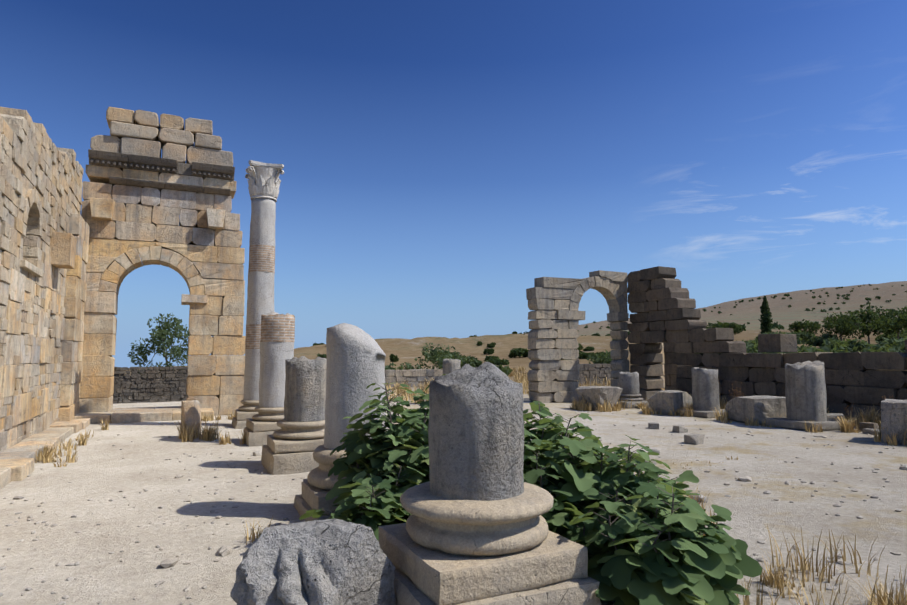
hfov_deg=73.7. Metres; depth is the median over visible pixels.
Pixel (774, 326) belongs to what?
shrubs
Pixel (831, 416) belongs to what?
stone block
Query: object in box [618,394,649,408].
stump base
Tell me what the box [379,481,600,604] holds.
column base
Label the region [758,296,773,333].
cypress tree
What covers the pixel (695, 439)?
rubble
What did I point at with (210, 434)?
dry grass
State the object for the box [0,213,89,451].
basilica ashlar wall
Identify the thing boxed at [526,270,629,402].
stone archway
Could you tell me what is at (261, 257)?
column shaft
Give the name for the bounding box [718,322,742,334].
tree
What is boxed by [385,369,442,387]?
rubble wall
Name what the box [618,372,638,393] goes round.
stump shaft
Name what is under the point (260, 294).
column shaft
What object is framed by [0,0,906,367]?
sky
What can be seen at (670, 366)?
stone pillar
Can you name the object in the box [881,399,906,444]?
column stump
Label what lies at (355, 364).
column shaft
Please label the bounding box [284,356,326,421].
column shaft
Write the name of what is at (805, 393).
stump shaft
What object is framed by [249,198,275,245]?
column shaft
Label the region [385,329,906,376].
shrubs
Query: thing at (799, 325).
tree
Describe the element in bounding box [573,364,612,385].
rubble wall
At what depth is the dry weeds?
14.76 m
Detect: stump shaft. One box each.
[443,359,460,373]
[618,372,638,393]
[691,367,719,410]
[785,361,826,420]
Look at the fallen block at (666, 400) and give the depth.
17.32 m
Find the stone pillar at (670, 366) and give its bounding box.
[663,343,677,389]
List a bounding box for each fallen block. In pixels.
[181,400,201,437]
[648,390,691,414]
[725,395,786,423]
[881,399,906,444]
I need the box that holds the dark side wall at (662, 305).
[627,266,906,420]
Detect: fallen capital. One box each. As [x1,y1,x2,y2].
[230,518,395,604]
[575,386,622,410]
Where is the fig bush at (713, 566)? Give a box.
[299,374,761,604]
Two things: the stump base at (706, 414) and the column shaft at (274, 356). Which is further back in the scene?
the stump base at (706, 414)
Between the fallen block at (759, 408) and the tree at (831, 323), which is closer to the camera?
the fallen block at (759, 408)
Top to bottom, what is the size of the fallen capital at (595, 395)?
0.712 m
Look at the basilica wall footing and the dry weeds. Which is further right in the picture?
the dry weeds
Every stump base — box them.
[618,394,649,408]
[677,409,725,417]
[766,417,848,430]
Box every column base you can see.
[232,400,258,428]
[243,406,283,446]
[261,419,324,474]
[294,445,346,521]
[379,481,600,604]
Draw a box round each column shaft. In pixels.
[243,349,259,399]
[245,324,260,348]
[246,272,274,323]
[248,244,274,273]
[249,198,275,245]
[259,342,293,407]
[260,312,294,341]
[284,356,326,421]
[324,323,385,449]
[428,362,523,500]
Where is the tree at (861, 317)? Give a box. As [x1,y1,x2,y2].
[837,304,900,343]
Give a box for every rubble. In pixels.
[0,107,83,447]
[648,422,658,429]
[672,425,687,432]
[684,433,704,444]
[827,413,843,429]
[859,422,878,430]
[862,428,878,434]
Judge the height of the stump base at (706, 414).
0.155 m
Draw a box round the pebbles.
[0,397,906,604]
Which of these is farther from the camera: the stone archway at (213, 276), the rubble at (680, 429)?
the stone archway at (213, 276)
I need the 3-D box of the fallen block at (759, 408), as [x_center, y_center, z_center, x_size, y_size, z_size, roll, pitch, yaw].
[7.813,2.711,15.339,1.345,0.633,1.045,1,-5,-15]
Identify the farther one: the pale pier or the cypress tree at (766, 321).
the cypress tree at (766, 321)
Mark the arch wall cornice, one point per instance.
(121, 161)
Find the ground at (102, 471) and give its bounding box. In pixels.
[0,281,906,604]
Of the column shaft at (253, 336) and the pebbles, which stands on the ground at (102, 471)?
the pebbles
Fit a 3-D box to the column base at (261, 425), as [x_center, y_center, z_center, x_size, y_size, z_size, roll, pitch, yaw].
[-3.502,2.458,11.878,1.137,0.854,1.139,2,-5,-24]
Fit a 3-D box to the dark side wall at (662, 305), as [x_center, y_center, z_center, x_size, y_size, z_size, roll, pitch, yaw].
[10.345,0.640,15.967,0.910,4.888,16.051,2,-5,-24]
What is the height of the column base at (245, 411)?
0.792 m
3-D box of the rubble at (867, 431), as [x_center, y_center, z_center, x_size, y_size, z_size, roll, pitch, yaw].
[9.011,2.787,12.999,0.213,0.125,0.314,2,-5,-24]
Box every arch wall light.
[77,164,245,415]
[81,181,242,247]
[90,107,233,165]
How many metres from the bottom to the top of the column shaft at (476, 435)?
0.822 m
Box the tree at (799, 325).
[787,319,821,334]
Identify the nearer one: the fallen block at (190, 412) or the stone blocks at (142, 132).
the fallen block at (190, 412)
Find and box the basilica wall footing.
[0,418,89,489]
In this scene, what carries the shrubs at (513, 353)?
on the ground at (102, 471)
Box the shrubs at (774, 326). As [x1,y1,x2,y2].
[518,284,906,335]
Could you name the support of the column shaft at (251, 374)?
on the column base at (245, 411)
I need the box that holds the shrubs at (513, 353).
[313,331,614,366]
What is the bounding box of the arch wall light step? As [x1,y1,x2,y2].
[74,406,213,423]
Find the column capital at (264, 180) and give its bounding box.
[245,160,283,201]
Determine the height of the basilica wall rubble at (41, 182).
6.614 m
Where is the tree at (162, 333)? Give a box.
[127,313,189,373]
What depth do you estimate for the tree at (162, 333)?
23.60 m
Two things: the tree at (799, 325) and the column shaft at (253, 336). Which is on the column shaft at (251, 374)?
the column shaft at (253, 336)
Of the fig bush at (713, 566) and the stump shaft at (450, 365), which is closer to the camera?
the fig bush at (713, 566)
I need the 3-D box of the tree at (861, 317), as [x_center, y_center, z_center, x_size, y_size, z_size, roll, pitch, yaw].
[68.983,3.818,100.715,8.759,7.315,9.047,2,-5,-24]
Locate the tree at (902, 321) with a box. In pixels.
[894,311,906,330]
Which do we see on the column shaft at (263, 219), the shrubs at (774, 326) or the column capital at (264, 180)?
the column capital at (264, 180)
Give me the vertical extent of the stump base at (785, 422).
0.175 m
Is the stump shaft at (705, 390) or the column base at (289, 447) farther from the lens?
the stump shaft at (705, 390)
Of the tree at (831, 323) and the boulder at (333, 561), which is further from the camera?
the tree at (831, 323)
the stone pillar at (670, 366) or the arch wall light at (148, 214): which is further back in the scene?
the stone pillar at (670, 366)
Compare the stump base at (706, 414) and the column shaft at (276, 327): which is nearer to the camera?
the column shaft at (276, 327)
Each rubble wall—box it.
[113,366,218,403]
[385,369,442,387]
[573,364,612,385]
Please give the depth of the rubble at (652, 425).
13.74 m
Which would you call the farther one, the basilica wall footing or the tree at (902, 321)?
the tree at (902, 321)
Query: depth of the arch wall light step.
15.37 m
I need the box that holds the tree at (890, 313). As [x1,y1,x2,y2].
[871,306,906,338]
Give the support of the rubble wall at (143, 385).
on the ground at (102, 471)
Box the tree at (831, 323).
[820,312,860,340]
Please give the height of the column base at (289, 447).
0.872 m
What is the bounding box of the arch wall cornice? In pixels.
[88,149,234,195]
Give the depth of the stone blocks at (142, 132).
16.89 m
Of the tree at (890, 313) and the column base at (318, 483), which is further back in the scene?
the tree at (890, 313)
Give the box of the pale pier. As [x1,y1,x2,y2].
[636,343,664,389]
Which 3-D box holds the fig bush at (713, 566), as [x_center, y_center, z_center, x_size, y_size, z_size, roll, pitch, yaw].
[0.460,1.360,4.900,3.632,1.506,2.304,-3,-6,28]
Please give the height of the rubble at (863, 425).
0.215 m
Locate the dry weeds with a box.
[729,381,893,419]
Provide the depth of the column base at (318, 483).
6.18 m
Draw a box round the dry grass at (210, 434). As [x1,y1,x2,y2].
[32,364,906,604]

